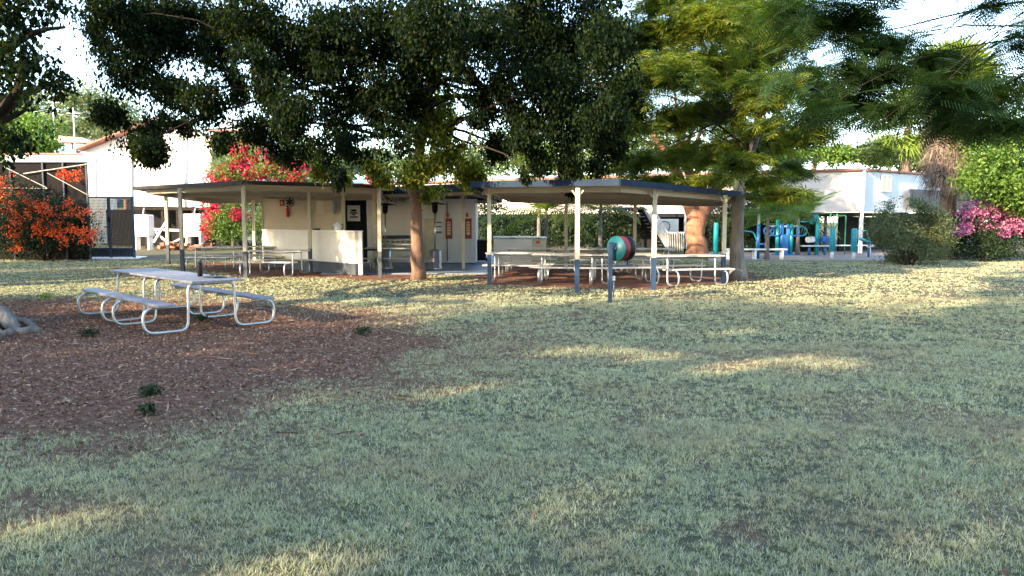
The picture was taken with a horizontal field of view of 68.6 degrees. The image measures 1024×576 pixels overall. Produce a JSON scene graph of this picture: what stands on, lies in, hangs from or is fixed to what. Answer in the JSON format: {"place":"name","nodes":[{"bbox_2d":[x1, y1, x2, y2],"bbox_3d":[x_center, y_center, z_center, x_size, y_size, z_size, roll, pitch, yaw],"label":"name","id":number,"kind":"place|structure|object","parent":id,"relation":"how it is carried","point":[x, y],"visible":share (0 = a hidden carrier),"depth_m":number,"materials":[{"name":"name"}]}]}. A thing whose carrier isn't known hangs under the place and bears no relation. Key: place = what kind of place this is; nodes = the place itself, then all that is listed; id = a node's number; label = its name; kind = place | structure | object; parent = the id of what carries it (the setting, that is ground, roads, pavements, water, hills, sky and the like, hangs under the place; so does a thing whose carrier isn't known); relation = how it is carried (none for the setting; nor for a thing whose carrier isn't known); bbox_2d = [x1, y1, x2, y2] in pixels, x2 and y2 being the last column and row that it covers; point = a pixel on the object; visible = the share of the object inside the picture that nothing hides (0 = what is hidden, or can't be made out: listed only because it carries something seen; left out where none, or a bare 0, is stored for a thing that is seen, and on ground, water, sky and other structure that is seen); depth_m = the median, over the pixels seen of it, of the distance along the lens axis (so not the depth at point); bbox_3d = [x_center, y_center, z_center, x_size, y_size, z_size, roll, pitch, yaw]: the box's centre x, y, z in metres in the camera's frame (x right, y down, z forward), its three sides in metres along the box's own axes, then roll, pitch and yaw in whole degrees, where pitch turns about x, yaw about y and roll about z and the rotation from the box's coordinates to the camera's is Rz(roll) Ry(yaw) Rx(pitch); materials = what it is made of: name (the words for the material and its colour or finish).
{"place":"outdoors","nodes":[
{"label":"outdoors","id":0,"kind":"place"},
{"bbox_2d":[4,153,116,244],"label":"building","id":1,"kind":"structure","parent":0,"point":[60,157],"depth_m":51.23,"materials":[{"name":"paint"}]},
{"bbox_2d":[92,256,146,259],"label":"concrete path","id":2,"kind":"structure","parent":0,"point":[101,258],"depth_m":33.35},
{"bbox_2d":[89,196,135,257],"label":"gate","id":3,"kind":"structure","parent":2,"relation":"on","point":[110,251],"depth_m":33.21,"materials":[{"name":"metal"}]},
{"bbox_2d":[0,115,311,239],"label":"hill","id":4,"kind":"structure","parent":0,"point":[249,237],"depth_m":92.28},
{"bbox_2d":[74,118,257,247],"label":"raised house","id":5,"kind":"structure","parent":0,"point":[110,174],"depth_m":45.25,"materials":[{"name":"beige paint"}]},
{"bbox_2d":[321,254,493,273],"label":"concrete slab","id":6,"kind":"structure","parent":0,"point":[477,267],"depth_m":25.09,"materials":[{"name":"concrete"}]},
{"bbox_2d":[376,203,394,268],"bbox_3d":[-4.286,-1.760,25.444,0.800,2.237,0.800,0,5,0],"label":"patio heater","id":7,"kind":"object","parent":6,"relation":"on","point":[387,254],"visible":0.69,"depth_m":25.33,"materials":[{"name":"silver metal"}]},
{"bbox_2d":[363,247,410,271],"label":"picnic table","id":8,"kind":"object","parent":6,"relation":"on","point":[408,248],"visible":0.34,"depth_m":24.45,"materials":[{"name":"metal"}]},
{"bbox_2d":[382,235,410,260],"bbox_3d":[-4.016,-1.312,26.773,1.300,1.110,0.650,0,5,0],"label":"gas barbecue","id":9,"kind":"object","parent":6,"relation":"on","point":[398,240],"visible":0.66,"depth_m":26.57,"materials":[{"name":"silver metal"}]},
{"bbox_2d":[427,202,445,269],"bbox_3d":[-2.573,-1.742,25.144,0.800,2.252,0.800,0,5,0],"label":"patio heater","id":10,"kind":"object","parent":6,"relation":"on","point":[434,258],"visible":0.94,"depth_m":25.05,"materials":[{"name":"silver metal"}]},
{"bbox_2d":[406,199,477,262],"bbox_3d":[-2.657,-2.242,29.377,2.695,2.407,2.080,0,5,0],"label":"cool room","id":11,"kind":"object","parent":6,"relation":"on","point":[451,250],"visible":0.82,"depth_m":28.41,"materials":[{"name":"beige paint"}]},
{"bbox_2d":[425,218,433,259],"bbox_3d":[-3.122,-1.845,28.413,0.346,1.571,0.050,0,5,0],"label":"door","id":12,"kind":"structure","parent":11,"relation":"in","point":[429,222],"depth_m":28.38,"materials":[{"name":"beige paint"}]},
{"bbox_2d":[445,213,451,238],"bbox_3d":[-2.381,-2.341,28.307,0.252,0.974,0.054,0,5,0],"label":"notice board","id":13,"kind":"object","parent":11,"relation":"attached to","point":[448,223],"visible":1,"depth_m":28.30,"materials":[{"name":"beige paint"}]},
{"bbox_2d":[465,213,471,238],"bbox_3d":[-1.647,-2.341,28.307,0.254,0.974,0.054,0,5,0],"label":"notice board","id":14,"kind":"object","parent":11,"relation":"attached to","point":[468,228],"visible":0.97,"depth_m":28.30,"materials":[{"name":"beige paint"}]},
{"bbox_2d":[382,183,501,268],"bbox_3d":[-2.586,-2.091,26.269,4.413,2.752,7.738,0,5,0],"label":"shelter","id":15,"kind":"object","parent":6,"relation":"on","point":[403,195],"visible":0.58,"depth_m":25.40,"materials":[{"name":"beige metal"}]},
{"bbox_2d":[477,239,486,260],"bbox_3d":[-1.252,-1.491,29.953,0.600,0.904,0.773,0,5,0],"label":"wheelie bin","id":16,"kind":"object","parent":6,"relation":"on","point":[481,248],"visible":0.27,"depth_m":29.65,"materials":[{"name":"black plastic"}]},
{"bbox_2d":[0,222,1023,575],"bbox_3d":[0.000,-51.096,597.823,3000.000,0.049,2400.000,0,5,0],"label":"ground","id":17,"kind":"structure","parent":0,"point":[624,278],"depth_m":6.31,"materials":[{"name":"plant"}]},
{"bbox_2d":[0,106,70,161],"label":"leafy tree","id":18,"kind":"object","parent":17,"relation":"on","point":[52,145],"visible":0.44,"depth_m":59.69,"materials":[{"name":"green plant"}]},
{"bbox_2d":[4,88,70,124],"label":"leafy tree","id":19,"kind":"object","parent":17,"relation":"on","point":[40,105],"visible":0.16,"depth_m":110.74,"materials":[{"name":"green plant"}]},
{"bbox_2d":[0,0,91,338],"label":"fig tree","id":20,"kind":"object","parent":17,"relation":"on","point":[24,66],"visible":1,"depth_m":10.25,"materials":[{"name":"green plant"}]},
{"bbox_2d":[0,161,91,259],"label":"enclosure","id":21,"kind":"object","parent":17,"relation":"on","point":[42,173],"visible":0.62,"depth_m":31.53,"materials":[{"name":"grey paint"}]},
{"bbox_2d":[0,166,119,260],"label":"flowering shrub","id":22,"kind":"object","parent":17,"relation":"on","point":[50,217],"visible":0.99,"depth_m":30.31,"materials":[{"name":"red plant"}]},
{"bbox_2d":[67,108,79,152],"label":"power pole","id":23,"kind":"object","parent":17,"relation":"on","point":[73,113],"visible":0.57,"depth_m":68.95,"materials":[{"name":"white wood"}]},
{"bbox_2d":[77,328,99,336],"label":"weed","id":24,"kind":"object","parent":17,"relation":"on","point":[89,332],"visible":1,"depth_m":10.56,"materials":[{"name":"green plant"}]},
{"bbox_2d":[58,136,118,201],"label":"house","id":25,"kind":"structure","parent":17,"relation":"on","point":[69,146],"depth_m":83.73,"materials":[{"name":"white paint"}]},
{"bbox_2d":[32,76,152,138],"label":"leafy tree","id":26,"kind":"object","parent":17,"relation":"on","point":[81,105],"visible":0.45,"depth_m":105.75,"materials":[{"name":"green plant"}]},
{"bbox_2d":[86,113,158,208],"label":"leafy tree","id":27,"kind":"object","parent":17,"relation":"on","point":[95,135],"visible":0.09,"depth_m":72.34,"materials":[{"name":"green plant"}]},
{"bbox_2d":[134,208,153,249],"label":"water heater","id":28,"kind":"object","parent":17,"relation":"on","point":[144,225],"visible":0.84,"depth_m":42.75,"materials":[{"name":"white metal"}]},
{"bbox_2d":[135,401,156,415],"bbox_3d":[-3.091,1.019,6.348,0.206,0.110,0.169,3,6,32],"label":"weed","id":29,"kind":"object","parent":17,"relation":"on","point":[146,408],"visible":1,"depth_m":6.32,"materials":[{"name":"green plant"}]},
{"bbox_2d":[137,383,164,397],"bbox_3d":[-3.340,0.962,6.996,0.257,0.151,0.238,0,5,0],"label":"weed","id":30,"kind":"object","parent":17,"relation":"on","point":[151,389],"visible":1,"depth_m":6.96,"materials":[{"name":"green plant"}]},
{"bbox_2d":[77,268,224,321],"bbox_3d":[-6.227,0.082,12.991,2.002,0.747,1.850,-5,7,-44],"label":"picnic table","id":31,"kind":"object","parent":17,"relation":"on","point":[144,272],"visible":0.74,"depth_m":12.87,"materials":[{"name":"metal"}]},
{"bbox_2d":[157,242,211,249],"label":"rubble pile","id":32,"kind":"object","parent":17,"relation":"on","point":[174,246],"visible":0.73,"depth_m":42.30,"materials":[{"name":"brick"}]},
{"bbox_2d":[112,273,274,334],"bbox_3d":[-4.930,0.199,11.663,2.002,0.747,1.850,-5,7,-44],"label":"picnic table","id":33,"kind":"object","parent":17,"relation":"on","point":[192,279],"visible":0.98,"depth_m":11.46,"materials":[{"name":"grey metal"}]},
{"bbox_2d":[197,259,202,275],"bbox_3d":[-4.879,-0.320,11.737,0.076,0.272,0.076,0,5,0],"label":"water bottle","id":34,"kind":"object","parent":33,"relation":"on","point":[199,269],"visible":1,"depth_m":11.71,"materials":[{"name":"black plastic"}]},
{"bbox_2d":[183,208,205,249],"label":"water heater","id":35,"kind":"object","parent":17,"relation":"on","point":[188,221],"visible":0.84,"depth_m":42.72,"materials":[{"name":"white metal"}]},
{"bbox_2d":[185,246,255,269],"bbox_3d":[-9.963,-1.028,25.573,1.850,0.747,2.002,0,5,4],"label":"picnic table","id":36,"kind":"object","parent":17,"relation":"on","point":[205,255],"visible":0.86,"depth_m":25.25,"materials":[{"name":"metal"}]},
{"bbox_2d":[195,133,257,245],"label":"feather palm","id":37,"kind":"object","parent":17,"relation":"on","point":[232,243],"visible":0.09,"depth_m":45.17,"materials":[{"name":"green plant"}]},
{"bbox_2d":[206,120,275,204],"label":"leafy tree","id":38,"kind":"object","parent":17,"relation":"on","point":[222,126],"visible":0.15,"depth_m":46.72,"materials":[{"name":"green plant"}]},
{"bbox_2d":[228,246,283,268],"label":"picnic table","id":39,"kind":"object","parent":17,"relation":"on","point":[239,256],"visible":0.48,"depth_m":25.89,"materials":[{"name":"metal"}]},
{"bbox_2d":[133,180,398,277],"bbox_3d":[-8.631,-2.230,27.510,10.415,2.889,12.838,0,5,0],"label":"shelter","id":40,"kind":"object","parent":17,"relation":"on","point":[243,192],"visible":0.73,"depth_m":23.79,"materials":[{"name":"beige paint"}]},
{"bbox_2d":[233,250,315,276],"bbox_3d":[-7.104,-0.767,22.619,1.850,0.747,2.002,1,5,6],"label":"picnic table","id":41,"kind":"object","parent":17,"relation":"on","point":[269,251],"visible":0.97,"depth_m":22.29,"materials":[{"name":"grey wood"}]},
{"bbox_2d":[189,137,371,249],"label":"bougainvillea","id":42,"kind":"object","parent":17,"relation":"on","point":[239,168],"visible":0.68,"depth_m":41.64,"materials":[{"name":"red plant"}]},
{"bbox_2d":[275,139,342,181],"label":"leafy tree","id":43,"kind":"object","parent":17,"relation":"on","point":[307,169],"visible":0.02,"depth_m":58.42,"materials":[{"name":"green plant"}]},
{"bbox_2d":[261,229,362,274],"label":"low wall","id":44,"kind":"structure","parent":17,"relation":"on","point":[338,251],"depth_m":23.90,"materials":[{"name":"grey paint"}]},
{"bbox_2d":[261,197,407,261],"bbox_3d":[-6.893,-2.462,30.843,5.810,2.896,3.120,0,5,0],"label":"kitchen room","id":45,"kind":"object","parent":17,"relation":"on","point":[273,213],"visible":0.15,"depth_m":29.38,"materials":[{"name":"grey paint"}]},
{"bbox_2d":[316,196,334,213],"bbox_3d":[-7.230,-3.305,29.127,0.640,0.838,0.350,0,5,0],"label":"wall cabinet","id":46,"kind":"object","parent":45,"relation":"attached to","point":[325,206],"depth_m":28.97,"materials":[{"name":"metal"}]},
{"bbox_2d":[317,200,324,212],"bbox_3d":[-7.379,-3.291,28.963,0.280,0.785,0.020,0,5,0],"label":"door","id":47,"kind":"structure","parent":46,"relation":"in","point":[320,203],"depth_m":28.97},
{"bbox_2d":[325,196,332,212],"bbox_3d":[-7.067,-3.291,28.963,0.273,0.785,0.020,0,5,0],"label":"door","id":48,"kind":"structure","parent":46,"relation":"in","point":[328,203],"depth_m":28.97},
{"bbox_2d":[347,205,359,220],"bbox_3d":[-6.250,-2.950,29.639,0.500,0.617,0.032,0,5,0],"label":"notice","id":49,"kind":"object","parent":45,"relation":"attached to","point":[353,212],"visible":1,"depth_m":29.63,"materials":[{"name":"paper"}]},
{"bbox_2d":[345,200,367,261],"bbox_3d":[-6.221,-2.324,29.801,0.922,2.805,0.080,0,5,0],"label":"doorway","id":50,"kind":"structure","parent":45,"relation":"in","point":[361,225],"depth_m":29.73,"materials":[{"name":"black"}]},
{"bbox_2d":[64,0,652,279],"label":"fig tree","id":51,"kind":"object","parent":17,"relation":"on","point":[538,48],"visible":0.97,"depth_m":17.34,"materials":[{"name":"green plant"}]},
{"bbox_2d":[352,325,374,335],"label":"weed","id":52,"kind":"object","parent":17,"relation":"on","point":[362,330],"visible":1,"depth_m":10.66,"materials":[{"name":"green plant"}]},
{"bbox_2d":[327,142,445,178],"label":"leafy tree","id":53,"kind":"object","parent":17,"relation":"on","point":[352,170],"visible":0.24,"depth_m":64.81,"materials":[{"name":"green plant"}]},
{"bbox_2d":[478,200,511,251],"bbox_3d":[-1.129,-3.092,39.151,2.584,3.685,2.970,0,5,0],"label":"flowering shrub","id":54,"kind":"object","parent":17,"relation":"on","point":[482,234],"visible":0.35,"depth_m":38.98,"materials":[{"name":"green plant"}]},
{"bbox_2d":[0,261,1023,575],"bbox_3d":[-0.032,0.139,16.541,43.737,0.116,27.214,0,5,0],"label":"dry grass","id":55,"kind":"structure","parent":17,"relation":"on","point":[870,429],"depth_m":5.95,"materials":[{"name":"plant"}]},
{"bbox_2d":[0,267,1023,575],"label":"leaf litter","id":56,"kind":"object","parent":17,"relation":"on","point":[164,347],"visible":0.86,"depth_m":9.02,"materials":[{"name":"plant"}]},
{"bbox_2d":[493,236,531,264],"bbox_3d":[0.026,-1.369,27.521,1.424,1.052,0.770,0,5,0],"label":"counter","id":57,"kind":"object","parent":17,"relation":"on","point":[513,241],"visible":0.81,"depth_m":27.17,"materials":[{"name":"white metal"}]},
{"bbox_2d":[482,252,555,280],"bbox_3d":[0.230,-0.625,21.000,1.850,0.747,2.002,1,5,8],"label":"picnic table","id":58,"kind":"object","parent":17,"relation":"on","point":[499,264],"visible":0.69,"depth_m":20.84,"materials":[{"name":"metal"}]},
{"bbox_2d":[453,126,595,176],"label":"leafy tree","id":59,"kind":"object","parent":17,"relation":"on","point":[476,153],"visible":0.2,"depth_m":68.04,"materials":[{"name":"green plant"}]},
{"bbox_2d":[500,247,557,271],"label":"picnic table","id":60,"kind":"object","parent":17,"relation":"on","point":[510,259],"visible":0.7,"depth_m":24.16,"materials":[{"name":"metal"}]},
{"bbox_2d":[531,236,546,264],"bbox_3d":[0.953,-1.394,27.921,0.645,1.031,0.770,0,5,0],"label":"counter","id":61,"kind":"object","parent":17,"relation":"on","point":[538,241],"visible":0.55,"depth_m":27.57,"materials":[{"name":"beige paint"}]},
{"bbox_2d":[478,175,602,260],"bbox_3d":[1.620,-2.948,30.882,4.991,3.749,5.390,-5,7,-43],"label":"feather palm","id":62,"kind":"object","parent":17,"relation":"on","point":[545,207],"visible":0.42,"depth_m":30.53,"materials":[{"name":"green plant"}]},
{"bbox_2d":[487,131,594,235],"bbox_3d":[1.397,-4.243,33.700,5.479,5.836,4.762,-3,6,-31],"label":"feather palm","id":63,"kind":"object","parent":17,"relation":"on","point":[538,218],"visible":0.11,"depth_m":33.81,"materials":[{"name":"green plant"}]},
{"bbox_2d":[503,211,603,252],"bbox_3d":[2.041,-2.964,39.510,5.699,2.567,3.269,0,5,0],"label":"hedge","id":64,"kind":"object","parent":17,"relation":"on","point":[530,229],"visible":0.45,"depth_m":38.97,"materials":[{"name":"green plant"}]},
{"bbox_2d":[529,253,603,284],"bbox_3d":[1.497,-0.540,20.044,1.850,0.747,2.002,1,5,10],"label":"picnic table","id":65,"kind":"object","parent":17,"relation":"on","point":[592,268],"visible":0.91,"depth_m":19.77,"materials":[{"name":"metal"}]},
{"bbox_2d":[560,248,620,272],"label":"picnic table","id":66,"kind":"object","parent":17,"relation":"on","point":[583,249],"visible":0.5,"depth_m":23.95,"materials":[{"name":"metal"}]},
{"bbox_2d":[548,173,649,258],"bbox_3d":[3.809,-3.119,32.882,4.995,3.739,5.056,0,5,0],"label":"feather palm","id":67,"kind":"object","parent":17,"relation":"on","point":[600,209],"visible":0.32,"depth_m":32.86,"materials":[{"name":"green plant"}]},
{"bbox_2d":[470,179,748,293],"bbox_3d":[3.406,-1.643,22.243,8.908,2.646,11.437,0,5,0],"label":"shelter","id":68,"kind":"object","parent":17,"relation":"on","point":[634,193],"visible":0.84,"depth_m":19.39,"materials":[{"name":"white metal"}]},
{"bbox_2d":[584,205,644,252],"bbox_3d":[5.381,-3.133,39.419,3.299,2.938,2.687,0,5,0],"label":"hedge","id":69,"kind":"object","parent":17,"relation":"on","point":[616,229],"visible":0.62,"depth_m":39.10,"materials":[{"name":"green plant"}]},
{"bbox_2d":[607,236,635,302],"bbox_3d":[2.189,-0.377,15.065,0.562,1.344,0.591,0,5,0],"label":"hose reel","id":70,"kind":"object","parent":17,"relation":"on","point":[621,248],"visible":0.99,"depth_m":14.89,"materials":[{"name":"blue paint"}]},
{"bbox_2d":[583,253,666,283],"bbox_3d":[2.957,-0.540,20.044,1.850,0.747,2.002,-1,5,-8],"label":"picnic table","id":71,"kind":"object","parent":17,"relation":"on","point":[642,255],"visible":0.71,"depth_m":19.69,"materials":[{"name":"metal"}]},
{"bbox_2d":[596,205,686,252],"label":"stairs","id":72,"kind":"structure","parent":17,"relation":"on","point":[647,220],"depth_m":38.79,"materials":[{"name":"metal"}]},
{"bbox_2d":[621,248,680,272],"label":"picnic table","id":73,"kind":"object","parent":17,"relation":"on","point":[663,250],"visible":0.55,"depth_m":23.80,"materials":[{"name":"metal"}]},
{"bbox_2d":[316,168,987,252],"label":"raised building","id":74,"kind":"structure","parent":17,"relation":"on","point":[858,196],"depth_m":39.62,"materials":[{"name":"grey paint"}]},
{"bbox_2d":[880,175,891,191],"bbox_3d":[19.364,-5.414,38.867,0.950,0.850,0.085,-4,6,-35],"label":"window","id":75,"kind":"structure","parent":74,"relation":"in","point":[886,180],"depth_m":38.84,"materials":[{"name":"white glass"}]},
{"bbox_2d":[657,219,678,251],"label":"air conditioner","id":76,"kind":"object","parent":17,"relation":"on","point":[671,225],"visible":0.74,"depth_m":40.17,"materials":[{"name":"white metal"}]},
{"bbox_2d":[583,133,772,173],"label":"leafy tree","id":77,"kind":"object","parent":17,"relation":"on","point":[665,145],"visible":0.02,"depth_m":71.38,"materials":[{"name":"green plant"}]},
{"bbox_2d":[684,135,687,253],"bbox_3d":[8.483,-4.503,36.556,0.600,5.750,0.138,0,5,0],"label":"light pole","id":78,"kind":"object","parent":17,"relation":"on","point":[685,241],"visible":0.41,"depth_m":36.69,"materials":[{"name":"metal"}]},
{"bbox_2d":[638,254,734,286],"bbox_3d":[4.466,-0.482,19.383,1.850,0.747,2.002,-1,5,-14],"label":"picnic table","id":79,"kind":"object","parent":17,"relation":"on","point":[693,267],"visible":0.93,"depth_m":19.11,"materials":[{"name":"metal"}]},
{"bbox_2d":[591,0,853,280],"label":"poinciana tree","id":80,"kind":"object","parent":17,"relation":"on","point":[684,27],"visible":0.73,"depth_m":20.22,"materials":[{"name":"green plant"}]},
{"bbox_2d":[625,33,832,253],"bbox_3d":[9.311,-7.068,34.621,11.154,11.640,8.025,-3,6,-28],"label":"poinciana tree","id":81,"kind":"object","parent":17,"relation":"on","point":[697,220],"visible":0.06,"depth_m":34.15,"materials":[{"name":"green plant"}]},
{"bbox_2d":[704,201,762,252],"bbox_3d":[11.563,-3.044,40.001,3.713,3.645,3.011,0,5,0],"label":"hedge","id":82,"kind":"object","parent":17,"relation":"on","point":[712,222],"visible":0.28,"depth_m":39.79,"materials":[{"name":"green plant"}]},
{"bbox_2d":[726,183,822,258],"bbox_3d":[10.971,-2.926,31.691,3.854,3.562,4.326,2,5,18],"label":"feather palm","id":83,"kind":"object","parent":17,"relation":"on","point":[774,207],"visible":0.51,"depth_m":31.61,"materials":[{"name":"green plant"}]},
{"bbox_2d":[744,200,827,251],"bbox_3d":[14.319,-3.316,39.817,5.193,3.928,3.488,0,5,0],"label":"hedge","id":84,"kind":"object","parent":17,"relation":"on","point":[809,226],"visible":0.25,"depth_m":39.57,"materials":[{"name":"green plant"}]},
{"bbox_2d":[746,190,842,254],"bbox_3d":[13.592,-3.167,35.950,4.545,3.298,4.310,0,5,0],"label":"feather palm","id":85,"kind":"object","parent":17,"relation":"on","point":[805,218],"visible":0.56,"depth_m":35.60,"materials":[{"name":"green plant"}]},
{"bbox_2d":[758,141,868,212],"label":"leafy tree","id":86,"kind":"object","parent":17,"relation":"on","point":[841,155],"visible":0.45,"depth_m":71.40,"materials":[{"name":"green plant"}]},
{"bbox_2d":[739,0,1023,173],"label":"poinciana tree","id":87,"kind":"object","parent":17,"relation":"on","point":[958,107],"visible":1,"depth_m":11.87,"materials":[{"name":"green plant"}]},
{"bbox_2d":[843,135,931,212],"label":"leafy tree","id":88,"kind":"object","parent":17,"relation":"on","point":[917,166],"visible":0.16,"depth_m":69.54,"materials":[{"name":"green plant"}]},
{"bbox_2d":[862,91,932,212],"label":"fan palm","id":89,"kind":"object","parent":17,"relation":"on","point":[906,163],"visible":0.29,"depth_m":50.63,"materials":[{"name":"green plant"}]},
{"bbox_2d":[859,192,964,264],"bbox_3d":[15.146,-2.147,28.493,3.710,2.971,3.450,0,5,0],"label":"olive shrub","id":90,"kind":"object","parent":17,"relation":"on","point":[886,227],"visible":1,"depth_m":28.17,"materials":[{"name":"green plant"}]},
{"bbox_2d":[896,28,1015,259],"bbox_3d":[18.362,-5.970,31.691,5.208,9.659,5.314,0,5,0],"label":"fan palm","id":91,"kind":"object","parent":17,"relation":"on","point":[941,169],"visible":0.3,"depth_m":31.16,"materials":[{"name":"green plant"}]},
{"bbox_2d":[941,106,1023,218],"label":"leafy tree","id":92,"kind":"object","parent":17,"relation":"on","point":[985,175],"visible":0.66,"depth_m":29.13,"materials":[{"name":"green plant"}]},
{"bbox_2d":[946,193,1023,261],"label":"bougainvillea","id":93,"kind":"object","parent":17,"relation":"on","point":[993,227],"visible":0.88,"depth_m":30.46,"materials":[{"name":"pink plant"}]},
{"bbox_2d":[0,259,1023,575],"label":"grass","id":94,"kind":"structure","parent":0,"point":[74,545],"depth_m":5.36,"materials":[{"name":"plant"}]},
{"bbox_2d":[0,0,1023,221],"label":"sky","id":95,"kind":"structure","parent":0,"point":[76,66],"materials":[{"name":"white"}]},
{"bbox_2d":[708,250,907,261],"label":"exercise yard paving","id":96,"kind":"structure","parent":0,"point":[846,256],"depth_m":34.48,"materials":[{"name":"concrete"}]},
{"bbox_2d":[713,223,718,253],"bbox_3d":[9.385,-2.226,34.575,0.320,1.560,0.320,0,5,0],"label":"exercise post","id":97,"kind":"object","parent":96,"relation":"on","point":[715,239],"visible":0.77,"depth_m":34.48,"materials":[{"name":"metal"}]},
{"bbox_2d":[726,248,787,258],"bbox_3d":[10.367,-1.456,32.104,2.712,0.460,0.380,0,5,0],"label":"bench","id":98,"kind":"object","parent":96,"relation":"on","point":[781,253],"visible":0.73,"depth_m":31.98,"materials":[{"name":"white concrete"}]},
{"bbox_2d":[756,166,761,257],"bbox_3d":[10.708,-3.698,32.506,0.600,4.857,0.138,0,5,0],"label":"light pole","id":99,"kind":"object","parent":96,"relation":"on","point":[758,238],"visible":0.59,"depth_m":32.58,"materials":[{"name":"metal"}]},
{"bbox_2d":[763,219,806,254],"bbox_3d":[13.046,-2.430,35.982,2.108,1.720,0.500,0,5,0],"label":"exercise machine","id":100,"kind":"object","parent":96,"relation":"on","point":[786,240],"visible":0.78,"depth_m":35.88,"materials":[{"name":"teal paint"}]},
{"bbox_2d":[800,214,829,254],"bbox_3d":[14.520,-2.552,35.886,1.601,1.980,0.370,0,5,0],"label":"exercise machine","id":101,"kind":"object","parent":96,"relation":"on","point":[815,239],"visible":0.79,"depth_m":35.85,"materials":[{"name":"teal paint"}]},
{"bbox_2d":[829,214,837,257],"bbox_3d":[13.947,-2.255,32.639,0.374,1.958,0.236,-3,6,-28],"label":"exercise post","id":102,"kind":"object","parent":96,"relation":"on","point":[832,240],"visible":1,"depth_m":32.56,"materials":[{"name":"metal"}]},
{"bbox_2d":[833,215,870,253],"bbox_3d":[16.631,-2.601,36.724,1.930,1.930,0.300,0,5,0],"label":"pull up bar","id":103,"kind":"object","parent":96,"relation":"on","point":[844,245],"visible":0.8,"depth_m":36.65,"materials":[{"name":"green paint"}]},
{"bbox_2d":[851,228,857,258],"bbox_3d":[14.602,-1.884,32.066,0.240,1.320,0.234,0,5,0],"label":"exercise post","id":104,"kind":"object","parent":96,"relation":"on","point":[854,231],"visible":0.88,"depth_m":31.97,"materials":[{"name":"metal"}]},
{"bbox_2d":[859,230,874,256],"bbox_3d":[16.038,-1.998,33.924,0.664,1.220,0.300,0,5,0],"label":"exercise machine","id":105,"kind":"object","parent":96,"relation":"on","point":[868,247],"visible":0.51,"depth_m":33.89,"materials":[{"name":"teal paint"}]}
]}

